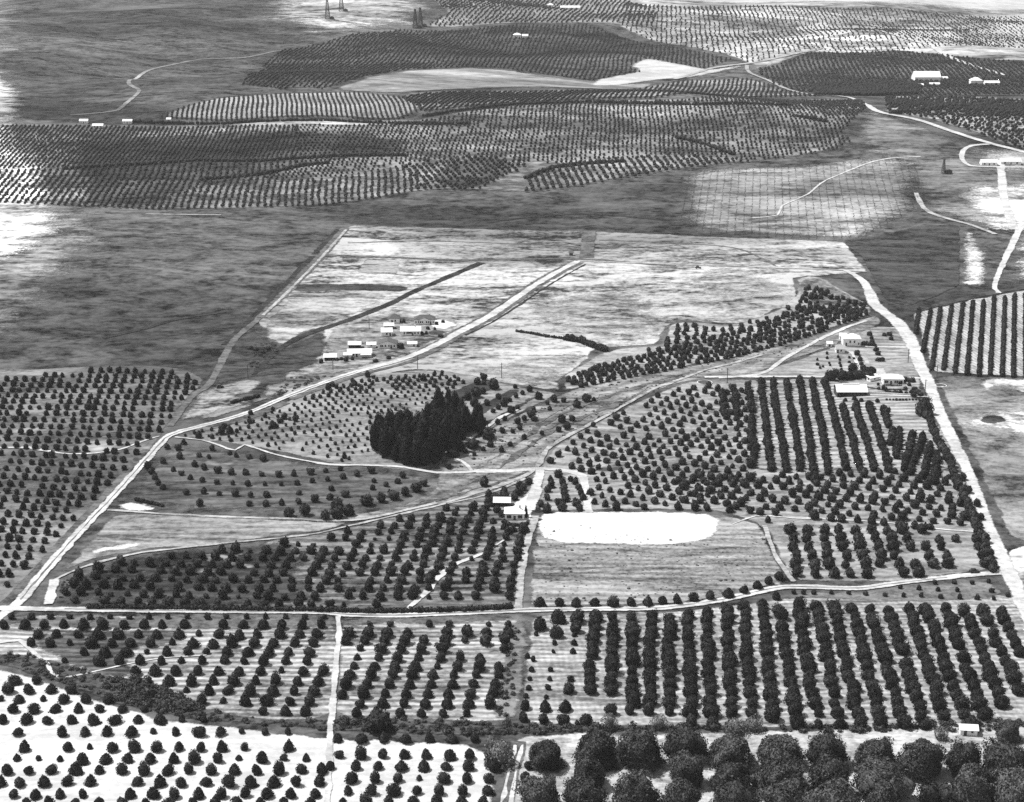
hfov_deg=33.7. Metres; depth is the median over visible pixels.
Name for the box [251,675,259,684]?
citrus tree
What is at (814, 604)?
orchard tree
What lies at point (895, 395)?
dirt road
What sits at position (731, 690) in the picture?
orchard tree
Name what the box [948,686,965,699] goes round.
orchard tree
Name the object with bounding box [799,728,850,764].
walnut tree
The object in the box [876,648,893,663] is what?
orchard tree
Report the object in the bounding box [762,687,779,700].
orchard tree
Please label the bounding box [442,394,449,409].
eucalyptus tree
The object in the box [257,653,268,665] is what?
citrus tree
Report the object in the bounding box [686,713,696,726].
replant tree
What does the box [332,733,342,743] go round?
citrus tree
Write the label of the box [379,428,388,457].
eucalyptus tree
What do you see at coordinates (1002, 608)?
orchard tree
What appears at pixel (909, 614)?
orchard tree
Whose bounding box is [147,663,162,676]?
citrus tree
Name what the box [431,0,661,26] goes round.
orchard floor
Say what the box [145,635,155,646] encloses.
citrus tree
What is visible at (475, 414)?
eucalyptus tree
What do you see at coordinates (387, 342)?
farm house
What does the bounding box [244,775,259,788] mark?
citrus tree
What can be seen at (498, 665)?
citrus tree
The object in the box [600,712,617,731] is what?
creek tree
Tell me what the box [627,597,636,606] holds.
roadside tree
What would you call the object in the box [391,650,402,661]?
citrus tree
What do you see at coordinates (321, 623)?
citrus tree
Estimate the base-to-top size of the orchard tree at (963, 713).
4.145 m
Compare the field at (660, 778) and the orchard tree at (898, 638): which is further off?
the orchard tree at (898, 638)
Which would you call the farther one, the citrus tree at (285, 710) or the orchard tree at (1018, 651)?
the orchard tree at (1018, 651)
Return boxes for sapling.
[974,593,979,599]
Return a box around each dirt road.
[0,261,579,619]
[0,571,1001,616]
[672,42,824,78]
[745,65,812,94]
[833,95,1023,152]
[843,270,1023,621]
[868,394,927,396]
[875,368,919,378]
[878,30,1004,74]
[959,143,1023,167]
[992,216,1023,292]
[997,160,1017,228]
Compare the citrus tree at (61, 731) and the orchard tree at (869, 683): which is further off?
the orchard tree at (869, 683)
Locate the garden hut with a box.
[826,341,832,347]
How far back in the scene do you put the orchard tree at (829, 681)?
591.83 m
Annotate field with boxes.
[0,0,36,83]
[0,72,60,257]
[0,204,102,340]
[0,654,720,734]
[0,671,492,801]
[1,613,509,628]
[67,514,342,567]
[93,543,139,552]
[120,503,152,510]
[179,380,260,419]
[202,393,277,417]
[211,331,325,382]
[259,226,864,397]
[260,0,429,31]
[266,311,455,398]
[267,292,383,343]
[295,284,406,290]
[332,349,402,365]
[335,316,879,518]
[340,68,649,91]
[358,260,398,273]
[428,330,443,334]
[429,380,490,403]
[432,319,455,328]
[471,389,518,413]
[473,355,573,383]
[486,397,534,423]
[494,620,527,717]
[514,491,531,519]
[514,726,1023,801]
[530,515,781,605]
[537,291,661,333]
[538,511,718,544]
[593,59,736,84]
[682,0,1023,10]
[682,158,916,235]
[693,270,781,295]
[731,327,919,393]
[796,21,852,35]
[798,582,999,601]
[799,279,860,307]
[845,225,959,304]
[857,113,1023,224]
[894,27,963,41]
[914,281,1023,310]
[914,291,1023,375]
[935,376,1023,539]
[963,184,1023,228]
[964,233,983,283]
[964,411,1023,432]
[974,13,1023,49]
[981,415,1005,423]
[982,379,1023,391]
[985,150,1023,169]
[1009,546,1023,629]
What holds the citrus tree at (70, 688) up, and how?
on the field at (45, 742)
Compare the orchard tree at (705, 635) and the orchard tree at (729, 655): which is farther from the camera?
the orchard tree at (705, 635)
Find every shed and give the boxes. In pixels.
[79,119,88,123]
[92,123,103,127]
[122,119,132,123]
[323,353,336,360]
[343,352,351,357]
[348,341,361,347]
[366,342,375,347]
[384,322,393,328]
[407,341,416,346]
[493,497,510,505]
[560,6,579,9]
[866,373,879,381]
[959,724,978,735]
[979,159,997,165]
[983,81,999,84]
[998,158,1021,164]
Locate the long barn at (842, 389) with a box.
[833,383,867,396]
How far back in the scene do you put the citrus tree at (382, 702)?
578.57 m
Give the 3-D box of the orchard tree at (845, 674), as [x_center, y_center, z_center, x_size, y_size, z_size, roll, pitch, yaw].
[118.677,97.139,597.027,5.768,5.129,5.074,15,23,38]
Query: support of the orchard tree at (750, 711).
on the orchard floor at (563, 662)
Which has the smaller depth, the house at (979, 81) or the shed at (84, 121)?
the shed at (84, 121)
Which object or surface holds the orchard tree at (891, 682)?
on the orchard floor at (563, 662)
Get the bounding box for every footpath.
[0,436,157,453]
[0,639,199,678]
[175,436,474,473]
[407,539,504,607]
[445,408,520,469]
[733,515,972,531]
[753,156,920,217]
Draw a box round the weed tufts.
[59,339,823,600]
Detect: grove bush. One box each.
[447,446,460,457]
[457,442,465,451]
[467,437,478,448]
[481,426,496,439]
[487,441,493,446]
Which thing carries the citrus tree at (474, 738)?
on the ground
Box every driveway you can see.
[474,467,592,511]
[526,468,544,509]
[718,320,866,377]
[860,345,906,347]
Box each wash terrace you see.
[403,471,522,506]
[410,472,525,507]
[452,383,658,486]
[458,388,656,491]
[475,372,685,468]
[481,377,681,467]
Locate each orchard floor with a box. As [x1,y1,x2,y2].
[0,97,859,209]
[0,366,201,601]
[0,615,335,720]
[37,630,181,675]
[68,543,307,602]
[73,129,406,202]
[127,444,424,511]
[168,93,416,118]
[181,119,446,126]
[184,370,553,469]
[245,24,741,87]
[262,485,527,605]
[336,617,518,720]
[399,79,806,108]
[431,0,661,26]
[436,158,510,186]
[524,595,1023,727]
[540,380,987,580]
[565,276,869,388]
[611,0,1023,67]
[756,379,958,469]
[758,50,1023,96]
[886,96,1023,147]
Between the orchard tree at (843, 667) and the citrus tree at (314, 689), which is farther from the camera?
the orchard tree at (843, 667)
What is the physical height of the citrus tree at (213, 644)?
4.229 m
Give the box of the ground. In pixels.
[0,0,1023,801]
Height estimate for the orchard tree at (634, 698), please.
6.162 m
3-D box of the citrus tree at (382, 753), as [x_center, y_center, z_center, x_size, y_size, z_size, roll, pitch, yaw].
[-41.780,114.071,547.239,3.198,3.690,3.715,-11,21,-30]
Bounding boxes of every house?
[377,337,397,347]
[381,327,392,335]
[388,313,399,322]
[400,325,420,334]
[414,313,435,324]
[513,33,520,37]
[841,332,860,345]
[881,374,904,384]
[911,71,940,80]
[969,77,982,84]
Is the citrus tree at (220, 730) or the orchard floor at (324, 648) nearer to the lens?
the citrus tree at (220, 730)
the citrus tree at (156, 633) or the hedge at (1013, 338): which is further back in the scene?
the hedge at (1013, 338)
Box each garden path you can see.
[849,351,859,369]
[861,354,870,366]
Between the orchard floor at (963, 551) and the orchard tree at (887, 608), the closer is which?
the orchard tree at (887, 608)
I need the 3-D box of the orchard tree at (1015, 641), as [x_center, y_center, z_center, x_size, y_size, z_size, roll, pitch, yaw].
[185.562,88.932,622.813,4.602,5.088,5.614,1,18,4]
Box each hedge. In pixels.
[85,602,513,613]
[134,497,164,506]
[230,393,260,403]
[501,518,529,526]
[515,329,562,338]
[562,333,609,351]
[861,340,876,345]
[904,376,915,382]
[913,307,921,333]
[920,308,932,352]
[929,306,942,370]
[941,303,953,369]
[952,301,965,373]
[964,299,975,375]
[976,298,985,376]
[987,294,996,375]
[999,295,1007,376]
[1010,292,1016,377]
[1022,292,1023,377]
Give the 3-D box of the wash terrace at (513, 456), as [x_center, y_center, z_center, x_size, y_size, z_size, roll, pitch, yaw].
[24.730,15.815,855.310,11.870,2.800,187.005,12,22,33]
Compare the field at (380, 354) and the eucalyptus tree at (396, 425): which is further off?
the field at (380, 354)
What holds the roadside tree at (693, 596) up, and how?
on the field at (731, 540)
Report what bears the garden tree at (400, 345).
on the field at (364, 331)
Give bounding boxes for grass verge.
[0,449,149,605]
[196,401,288,431]
[221,229,338,344]
[290,344,447,399]
[417,261,583,352]
[464,264,585,334]
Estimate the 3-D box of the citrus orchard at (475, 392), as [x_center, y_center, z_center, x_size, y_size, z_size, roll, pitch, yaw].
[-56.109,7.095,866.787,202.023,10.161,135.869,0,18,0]
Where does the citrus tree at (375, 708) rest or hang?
on the orchard floor at (472, 648)
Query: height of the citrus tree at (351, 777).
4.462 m
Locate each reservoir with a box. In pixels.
[697,380,711,384]
[935,384,946,387]
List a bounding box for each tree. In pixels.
[0,619,8,628]
[0,713,7,724]
[0,774,6,786]
[1,681,14,693]
[1,763,13,775]
[7,674,22,685]
[7,703,18,712]
[8,788,18,797]
[11,727,23,735]
[12,694,24,704]
[13,753,21,761]
[14,776,24,787]
[18,618,30,628]
[18,740,29,753]
[19,712,33,724]
[22,797,30,801]
[23,683,34,694]
[23,766,33,774]
[26,637,35,646]
[27,702,40,714]
[29,788,41,800]
[31,674,41,684]
[32,628,42,638]
[35,755,41,760]
[37,774,50,787]
[39,618,48,628]
[40,695,46,701]
[42,716,53,724]
[44,683,57,693]
[44,795,55,801]
[45,637,54,647]
[45,763,57,774]
[47,703,61,713]
[51,629,60,638]
[55,788,64,799]
[56,755,62,761]
[57,693,70,703]
[57,725,67,737]
[59,618,67,628]
[61,774,73,786]
[62,741,72,751]
[64,683,76,693]
[66,639,72,645]
[66,714,77,724]
[67,761,82,776]
[70,798,79,801]
[73,629,82,638]
[73,702,82,713]
[76,752,88,765]
[77,617,89,629]
[79,647,88,655]
[79,726,90,736]
[79,788,86,798]
[80,693,91,702]
[83,774,96,786]
[84,636,98,647]
[87,713,102,725]
[87,743,92,749]
[91,627,105,639]
[92,654,104,665]
[94,704,104,712]
[94,765,104,774]
[94,796,104,801]
[96,616,108,629]
[98,645,110,658]
[98,752,112,765]
[100,725,112,736]
[102,692,112,703]
[106,741,118,752]
[107,638,116,646]
[107,714,122,724]
[112,627,124,639]
[113,653,124,664]
[115,762,127,774]
[117,704,127,712]
[117,796,127,801]
[119,619,128,628]
[120,647,133,655]
[121,752,133,763]
[124,637,136,645]
[124,725,137,736]
[124,787,136,800]
[127,738,140,753]
[130,665,142,674]
[131,776,143,786]
[132,714,143,723]
[134,628,142,638]
[135,653,144,664]
[138,760,150,776]
[139,618,148,628]
[141,705,147,711]
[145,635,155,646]
[145,752,155,763]
[146,786,160,799]
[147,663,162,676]
[150,727,156,733]
[150,740,162,751]
[152,629,162,638]
[153,713,167,725]
[154,773,165,788]
[157,655,166,665]
[158,619,166,628]
[161,763,174,775]
[161,797,175,801]
[162,645,171,656]
[162,674,175,686]
[168,637,175,645]
[168,752,179,763]
[169,786,179,799]
[170,665,181,675]
[172,726,179,735]
[173,627,186,639]
[173,741,183,751]
[175,777,186,787]
[177,656,184,663]
[178,714,185,721]
[179,619,190,628]
[182,646,192,654]
[183,686,189,692]
[183,762,193,774]
[186,672,197,686]
[187,636,201,648]
[188,748,200,764]
[188,797,197,801]
[191,726,206,737]
[192,665,202,674]
[192,786,203,800]
[195,629,201,635]
[196,690,206,703]
[196,741,205,751]
[198,654,206,663]
[199,776,212,786]
[200,714,206,721]
[202,648,209,653]
[204,683,214,695]
[206,638,218,649]
[206,762,216,775]
[208,674,217,685]
[210,794,220,801]
[212,752,222,763]
[213,628,224,638]
[213,665,225,675]
[215,726,226,736]
[216,739,228,752]
[216,786,226,798]
[218,618,228,627]
[219,696,226,703]
[220,654,229,664]
[221,646,232,655]
[221,772,235,787]
[222,684,234,694]
[225,632,238,648]
[226,671,240,686]
[228,763,240,774]
[229,795,242,801]
[234,629,244,640]
[234,666,243,674]
[235,755,241,760]
[237,619,247,627]
[238,728,244,733]
[239,692,251,706]
[240,656,248,664]
[240,742,247,750]
[240,784,250,797]
[241,646,254,656]
[244,681,255,695]
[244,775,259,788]
[248,635,260,647]
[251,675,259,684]
[251,764,262,775]
[253,628,262,636]
[255,665,266,674]
[255,750,267,762]
[256,797,265,801]
[257,619,268,629]
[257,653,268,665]
[258,694,274,706]
[258,706,267,714]
[260,787,274,799]
[262,727,268,734]
[263,645,274,656]
[266,684,278,696]
[266,775,281,788]
[267,638,279,647]
[270,671,280,684]
[272,759,284,775]
[274,627,287,638]
[277,619,286,628]
[278,666,283,672]
[279,796,287,801]
[280,655,290,664]
[280,704,291,715]
[280,753,287,760]
[283,646,292,655]
[283,738,295,752]
[285,696,295,705]
[285,727,290,734]
[285,787,296,798]
[289,634,299,646]
[289,684,298,695]
[290,775,301,786]
[292,675,301,685]
[295,629,304,637]
[295,763,307,773]
[297,618,306,628]
[297,666,309,674]
[300,705,310,716]
[302,655,311,664]
[302,753,310,761]
[303,646,315,657]
[304,692,314,705]
[305,796,315,801]
[308,637,318,646]
[308,684,320,695]
[309,788,320,798]
[311,628,324,637]
[312,675,323,686]
[314,773,324,786]
[316,762,326,774]
[317,616,325,628]
[317,662,329,675]
[325,761,334,770]
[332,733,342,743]
[333,750,343,758]
[336,689,347,699]
[340,674,352,689]
[343,669,357,677]
[344,771,358,784]
[344,785,352,795]
[350,661,358,669]
[350,759,360,770]
[351,707,361,716]
[353,653,361,659]
[355,699,364,707]
[355,732,367,743]
[355,744,366,759]
[357,682,369,698]
[359,791,372,801]
[361,676,371,687]
[363,708,391,732]
[365,665,376,679]
[365,782,376,794]
[369,420,378,450]
[369,769,379,782]
[370,662,380,669]
[370,706,379,713]
[373,761,383,770]
[374,411,385,428]
[374,652,382,660]
[377,695,389,708]
[378,421,392,453]
[378,748,387,759]
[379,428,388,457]
[379,731,389,743]
[380,415,390,427]
[381,688,389,696]
[383,795,393,801]
[384,408,393,418]
[384,677,394,687]
[385,782,401,797]
[387,421,395,452]
[387,667,397,678]
[389,660,400,669]
[390,441,398,460]
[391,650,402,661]
[393,417,402,442]
[393,772,402,782]
[394,404,403,423]
[394,759,409,771]
[395,425,403,440]
[395,708,405,717]
[396,430,403,445]
[397,342,403,348]
[398,733,411,743]
[399,430,411,464]
[399,696,408,707]
[399,748,409,759]
[400,688,411,697]
[401,409,412,424]
[404,677,415,689]
[406,668,419,679]
[407,659,421,671]
[407,795,419,801]
[409,416,416,432]
[410,435,420,466]
[411,785,421,794]
[413,414,419,432]
[414,651,423,660]
[415,424,425,440]
[416,707,425,717]
[416,774,421,780]
[417,419,427,439]
[417,759,429,772]
[418,408,429,422]
[419,439,430,465]
[420,413,431,436]
[420,697,430,708]
[421,748,432,759]
[422,687,433,698]
[424,401,430,412]
[425,678,436,687]
[425,733,435,743]
[427,668,438,678]
[430,396,440,413]
[431,794,443,801]
[433,782,443,795]
[434,662,440,668]
[435,388,443,407]
[435,651,445,661]
[436,771,450,783]
[437,407,449,453]
[438,708,446,717]
[440,762,452,769]
[441,693,452,709]
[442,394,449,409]
[443,688,454,698]
[443,749,457,762]
[445,386,451,401]
[445,733,457,744]
[447,678,459,688]
[449,668,457,678]
[450,389,459,408]
[452,660,462,670]
[455,794,467,801]
[456,396,463,412]
[456,650,464,660]
[457,401,470,430]
[457,783,467,794]
[460,405,468,439]
[462,696,474,708]
[462,758,474,770]
[462,771,472,783]
[463,405,474,431]
[463,707,470,716]
[464,688,476,698]
[464,748,474,758]
[468,678,478,687]
[470,733,479,742]
[471,401,479,430]
[472,669,480,677]
[473,656,485,671]
[474,411,487,434]
[474,653,484,660]
[477,398,482,413]
[477,795,487,801]
[481,785,494,795]
[483,735,514,769]
[483,773,493,783]
[484,694,495,708]
[484,753,492,765]
[487,684,499,697]
[487,758,498,772]
[489,517,496,523]
[489,678,501,687]
[493,505,500,512]
[493,661,503,672]
[494,670,503,677]
[498,510,504,517]
[500,521,509,529]
[501,491,509,496]
[510,524,517,531]
[511,773,560,801]
[519,711,527,721]
[520,699,529,710]
[520,771,530,781]
[524,505,527,517]
[524,761,532,769]
[528,666,534,671]
[528,739,567,772]
[533,596,545,606]
[533,616,546,630]
[538,713,548,723]
[539,699,551,713]
[545,684,550,690]
[549,625,563,637]
[550,608,566,624]
[555,597,564,605]
[556,714,569,724]
[557,699,571,712]
[561,774,608,801]
[563,680,574,694]
[566,748,605,787]
[567,675,574,681]
[569,608,584,622]
[570,620,581,632]
[570,638,576,645]
[570,647,575,654]
[571,597,580,607]
[571,730,620,771]
[579,713,592,725]
[582,658,595,669]
[583,683,596,694]
[584,666,595,676]
[584,674,595,684]
[585,631,599,642]
[585,647,598,659]
[586,640,598,649]
[588,597,599,605]
[588,609,603,621]
[588,615,601,628]
[588,623,599,634]
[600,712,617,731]
[602,671,617,685]
[603,681,618,694]
[603,703,617,715]
[604,645,618,654]
[604,653,619,664]
[604,658,619,673]
[605,625,620,637]
[605,633,619,647]
[607,594,618,606]
[607,609,617,620]
[607,619,618,627]
[609,722,666,769]
[611,766,663,801]
[624,624,641,639]
[624,651,641,666]
[624,682,641,694]
[624,703,633,714]
[625,611,637,620]
[625,620,639,628]
[625,635,637,648]
[625,646,638,655]
[625,673,638,684]
[625,690,641,708]
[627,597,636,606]
[627,665,637,674]
[641,630,657,644]
[641,648,657,658]
[641,667,656,677]
[642,595,652,606]
[642,657,657,669]
[642,692,657,705]
[642,700,654,714]
[643,673,656,686]
[644,642,655,650]
[645,608,658,618]
[645,617,657,626]
[645,625,658,634]
[645,682,657,697]
[649,713,669,729]
[658,596,666,603]
[658,721,708,759]
[658,777,703,801]
[660,642,674,651]
[660,649,676,661]
[660,656,677,671]
[660,692,676,707]
[661,635,673,644]
[661,665,676,678]
[662,623,677,640]
[663,613,676,620]
[663,618,677,629]
[663,678,678,689]
[663,687,675,696]
[665,704,673,715]
[665,750,706,788]
[673,593,681,603]
[678,702,698,716]
[679,614,693,624]
[681,629,694,642]
[681,664,698,676]
[682,608,694,618]
[682,623,694,632]
[682,640,695,650]
[682,649,696,658]
[682,656,697,668]
[682,683,698,697]
[683,674,697,686]
[685,693,698,706]
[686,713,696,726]
[687,592,698,601]
[699,632,712,640]
[700,613,712,624]
[700,637,716,650]
[700,656,714,668]
[700,665,714,677]
[700,694,716,705]
[701,606,713,615]
[701,622,713,632]
[702,645,717,659]
[702,675,717,687]
[702,701,721,717]
[704,682,718,695]
[705,590,714,599]
[705,714,720,726]
[705,760,760,801]
[708,733,760,768]
[708,775,756,801]
[719,601,734,614]
[719,633,734,646]
[720,611,735,624]
[720,620,731,630]
[721,644,734,653]
[721,651,737,664]
[721,658,735,670]
[721,673,737,689]
[721,717,749,736]
[722,587,734,598]
[722,629,734,638]
[723,668,737,679]
[723,695,738,706]
[725,685,738,697]
[725,705,738,717]
[737,600,751,609]
[738,615,751,624]
[738,622,752,633]
[738,645,753,659]
[739,585,748,593]
[740,608,751,617]
[740,632,752,640]
[740,639,752,648]
[740,655,754,669]
[740,663,758,677]
[742,674,755,686]
[742,685,757,697]
[742,713,763,733]
[744,705,757,717]
[745,696,758,707]
[750,740,808,790]
[752,580,762,589]
[755,772,811,801]
[756,598,768,608]
[756,734,804,763]
[757,603,770,617]
[758,620,771,631]
[758,637,774,647]
[758,643,774,656]
[759,615,769,622]
[759,629,773,640]
[759,664,776,675]
[761,655,774,664]
[762,670,776,682]
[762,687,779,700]
[763,705,780,722]
[764,576,772,584]
[764,680,778,688]
[764,695,778,709]
[770,601,784,612]
[772,591,780,600]
[774,571,783,579]
[774,607,788,619]
[775,618,789,631]
[775,631,791,642]
[778,636,791,648]
[778,646,794,657]
[782,654,795,668]
[782,665,795,677]
[783,675,797,686]
[784,690,803,704]
[785,684,800,695]
[787,698,803,715]
[789,712,806,729]
[792,604,805,618]
[793,596,806,608]
[794,610,811,622]
[794,619,808,634]
[796,635,813,648]
[796,644,810,654]
[797,628,809,636]
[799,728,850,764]
[800,651,815,661]
[800,657,818,671]
[801,769,865,801]
[802,669,814,678]
[802,677,816,688]
[805,685,820,697]
[805,694,823,708]
[806,599,823,610]
[808,746,851,792]
[812,606,824,617]
[812,614,824,626]
[813,706,823,716]
[814,718,822,728]
[815,621,829,634]
[815,629,831,642]
[817,648,834,661]
[818,642,833,652]
[823,658,836,669]
[823,674,839,687]
[824,667,836,676]
[825,369,836,381]
[825,599,841,609]
[827,685,840,698]
[828,606,844,617]
[828,698,840,707]
[830,613,843,626]
[830,706,844,718]
[832,623,845,633]
[833,717,847,729]
[834,630,846,641]
[835,639,847,647]
[836,642,851,657]
[837,369,846,379]
[838,663,853,672]
[841,654,853,665]
[841,669,855,682]
[843,602,857,612]
[845,695,860,709]
[846,370,853,380]
[846,676,862,690]
[846,688,860,699]
[848,363,858,370]
[850,610,859,619]
[850,614,863,627]
[850,751,927,801]
[851,625,865,636]
[851,705,865,717]
[852,370,859,379]
[852,736,897,765]
[854,634,866,643]
[854,714,867,726]
[855,646,872,661]
[856,639,869,651]
[858,369,863,377]
[859,658,874,669]
[860,669,874,679]
[862,775,903,801]
[863,369,873,379]
[863,603,875,613]
[865,611,875,620]
[865,679,879,688]
[866,614,880,628]
[867,684,882,699]
[868,366,876,373]
[870,694,883,705]
[870,703,886,716]
[871,627,881,636]
[872,631,887,645]
[873,713,888,727]
[874,641,888,653]
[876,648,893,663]
[880,660,893,670]
[880,666,897,679]
[882,605,894,613]
[883,611,899,621]
[884,675,900,690]
[888,619,899,629]
[889,624,904,637]
[890,635,905,645]
[890,687,900,697]
[890,694,903,707]
[892,640,911,654]
[892,703,907,718]
[894,737,947,781]
[896,713,913,729]
[898,656,913,667]
[901,666,915,676]
[902,601,915,612]
[903,672,918,684]
[904,679,921,693]
[906,610,919,619]
[907,616,920,626]
[909,688,922,703]
[910,624,925,635]
[912,632,926,643]
[912,699,927,711]
[914,708,928,722]
[915,396,934,416]
[915,638,926,650]
[916,602,932,614]
[916,649,928,659]
[917,780,941,801]
[918,718,930,730]
[921,654,935,665]
[921,661,935,674]
[922,608,935,622]
[923,668,942,684]
[927,618,941,630]
[929,625,940,637]
[929,633,945,646]
[929,678,944,692]
[929,690,944,700]
[932,697,947,712]
[934,726,948,741]
[935,642,946,654]
[936,652,950,664]
[937,657,954,672]
[937,709,950,720]
[937,782,957,801]
[940,602,951,612]
[941,609,953,618]
[941,669,957,682]
[942,614,960,627]
[943,736,982,778]
[946,680,960,690]
[946,762,994,801]
[948,625,957,632]
[948,627,963,641]
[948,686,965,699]
[951,637,965,650]
[954,650,971,663]
[954,695,969,709]
[957,603,970,616]
[957,708,970,719]
[958,662,970,671]
[961,667,978,681]
[963,715,981,731]
[964,612,975,622]
[964,618,979,630]
[966,678,980,690]
[967,625,981,638]
[969,694,989,710]
[970,688,983,697]
[972,636,985,646]
[975,643,986,653]
[975,707,995,721]
[976,602,990,615]
[978,651,990,664]
[979,612,994,625]
[981,659,994,671]
[981,665,999,681]
[981,737,1023,783]
[987,626,999,637]
[987,637,1003,647]
[987,674,1003,689]
[991,762,1023,801]
[992,684,1005,697]
[993,695,1010,709]
[995,605,1008,616]
[995,644,1007,656]
[995,719,1022,744]
[996,612,1010,624]
[999,655,1010,665]
[1002,621,1014,631]
[1003,659,1019,672]
[1004,668,1023,684]
[1005,629,1016,639]
[1009,636,1021,648]
[1009,683,1023,694]
[1013,645,1023,657]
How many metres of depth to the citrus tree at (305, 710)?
573.25 m
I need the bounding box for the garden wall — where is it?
[869,391,924,395]
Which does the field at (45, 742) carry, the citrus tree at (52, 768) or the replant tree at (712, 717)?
the citrus tree at (52, 768)
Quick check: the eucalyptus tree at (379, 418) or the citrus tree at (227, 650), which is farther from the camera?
the eucalyptus tree at (379, 418)
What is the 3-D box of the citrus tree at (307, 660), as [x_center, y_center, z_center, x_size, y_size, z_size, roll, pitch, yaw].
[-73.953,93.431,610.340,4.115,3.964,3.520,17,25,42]
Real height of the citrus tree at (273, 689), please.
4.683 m
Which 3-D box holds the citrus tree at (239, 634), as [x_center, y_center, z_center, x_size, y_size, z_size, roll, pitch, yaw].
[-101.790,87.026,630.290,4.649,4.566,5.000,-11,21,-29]
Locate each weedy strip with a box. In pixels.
[20,372,354,598]
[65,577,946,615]
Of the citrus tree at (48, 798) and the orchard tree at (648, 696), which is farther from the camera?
the orchard tree at (648, 696)
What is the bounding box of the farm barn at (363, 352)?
[347,348,371,356]
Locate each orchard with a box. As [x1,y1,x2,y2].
[0,95,865,209]
[0,366,197,586]
[8,480,527,653]
[143,438,488,519]
[161,91,424,120]
[184,370,464,461]
[195,370,595,468]
[242,0,730,88]
[402,77,922,111]
[490,380,990,578]
[565,284,867,386]
[622,2,1023,95]
[681,158,919,238]
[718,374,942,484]
[885,94,1023,146]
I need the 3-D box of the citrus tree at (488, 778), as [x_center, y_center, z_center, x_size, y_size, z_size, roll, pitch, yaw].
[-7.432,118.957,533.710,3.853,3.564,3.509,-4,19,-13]
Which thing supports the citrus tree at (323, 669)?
on the orchard floor at (324, 648)
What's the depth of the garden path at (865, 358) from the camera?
976.43 m
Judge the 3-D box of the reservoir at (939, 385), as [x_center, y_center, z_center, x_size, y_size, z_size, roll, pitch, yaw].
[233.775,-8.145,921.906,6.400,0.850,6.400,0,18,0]
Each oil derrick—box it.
[325,0,333,18]
[339,0,347,11]
[412,9,421,28]
[418,7,426,26]
[941,159,951,173]
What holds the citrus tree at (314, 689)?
on the orchard floor at (324, 648)
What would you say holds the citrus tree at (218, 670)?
on the orchard floor at (324, 648)
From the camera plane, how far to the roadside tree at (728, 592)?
663.47 m
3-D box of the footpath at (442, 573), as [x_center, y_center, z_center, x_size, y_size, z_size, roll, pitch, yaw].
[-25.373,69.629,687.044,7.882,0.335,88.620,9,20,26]
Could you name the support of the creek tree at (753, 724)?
on the field at (660, 778)
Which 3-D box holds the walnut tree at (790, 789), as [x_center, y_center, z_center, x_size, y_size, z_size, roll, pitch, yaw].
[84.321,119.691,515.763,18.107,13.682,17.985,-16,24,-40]
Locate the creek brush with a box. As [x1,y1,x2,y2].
[0,625,1023,736]
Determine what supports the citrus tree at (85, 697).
on the field at (45, 742)
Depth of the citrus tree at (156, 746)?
549.27 m
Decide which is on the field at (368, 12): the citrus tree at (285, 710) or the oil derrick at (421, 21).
the oil derrick at (421, 21)
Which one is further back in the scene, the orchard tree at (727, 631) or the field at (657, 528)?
the field at (657, 528)
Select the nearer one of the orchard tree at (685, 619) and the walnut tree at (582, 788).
the walnut tree at (582, 788)
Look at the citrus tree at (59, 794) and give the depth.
523.13 m
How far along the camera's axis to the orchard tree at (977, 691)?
583.39 m
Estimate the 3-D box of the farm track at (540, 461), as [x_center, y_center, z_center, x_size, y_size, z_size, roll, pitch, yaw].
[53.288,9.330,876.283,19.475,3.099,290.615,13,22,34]
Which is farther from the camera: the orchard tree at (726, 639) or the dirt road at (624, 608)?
the dirt road at (624, 608)
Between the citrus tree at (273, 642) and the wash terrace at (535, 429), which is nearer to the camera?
the citrus tree at (273, 642)
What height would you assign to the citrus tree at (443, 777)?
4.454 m
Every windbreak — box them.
[62,98,827,180]
[889,97,1001,113]
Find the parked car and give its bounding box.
[969,568,979,572]
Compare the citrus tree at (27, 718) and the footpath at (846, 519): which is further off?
the footpath at (846, 519)
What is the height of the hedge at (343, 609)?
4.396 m
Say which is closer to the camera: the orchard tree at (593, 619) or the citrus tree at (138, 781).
the citrus tree at (138, 781)
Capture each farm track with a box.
[44,579,58,603]
[55,478,525,578]
[70,50,280,114]
[103,311,225,337]
[108,502,436,520]
[167,214,220,214]
[167,228,348,425]
[252,262,484,374]
[262,229,346,314]
[306,254,674,265]
[324,616,342,801]
[348,240,577,246]
[440,354,761,504]
[500,745,516,801]
[501,213,665,220]
[502,741,525,801]
[509,745,522,801]
[514,516,538,607]
[578,260,865,271]
[579,231,595,257]
[606,240,774,264]
[704,375,824,377]
[762,525,795,580]
[914,193,997,233]
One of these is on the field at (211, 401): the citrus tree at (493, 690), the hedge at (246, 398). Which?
the hedge at (246, 398)
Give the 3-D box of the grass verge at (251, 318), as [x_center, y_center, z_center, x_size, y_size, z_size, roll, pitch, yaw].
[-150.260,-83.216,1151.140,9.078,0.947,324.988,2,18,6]
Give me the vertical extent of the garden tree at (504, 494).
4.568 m
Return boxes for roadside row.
[923,410,997,572]
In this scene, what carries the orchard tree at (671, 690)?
on the orchard floor at (563, 662)
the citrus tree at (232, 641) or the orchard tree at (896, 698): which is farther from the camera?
the citrus tree at (232, 641)
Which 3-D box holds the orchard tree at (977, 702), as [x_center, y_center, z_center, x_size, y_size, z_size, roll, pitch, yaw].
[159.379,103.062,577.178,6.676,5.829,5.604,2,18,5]
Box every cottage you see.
[504,505,525,519]
[834,345,845,352]
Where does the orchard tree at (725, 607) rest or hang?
on the orchard floor at (563, 662)
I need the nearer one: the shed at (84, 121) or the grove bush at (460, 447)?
the grove bush at (460, 447)

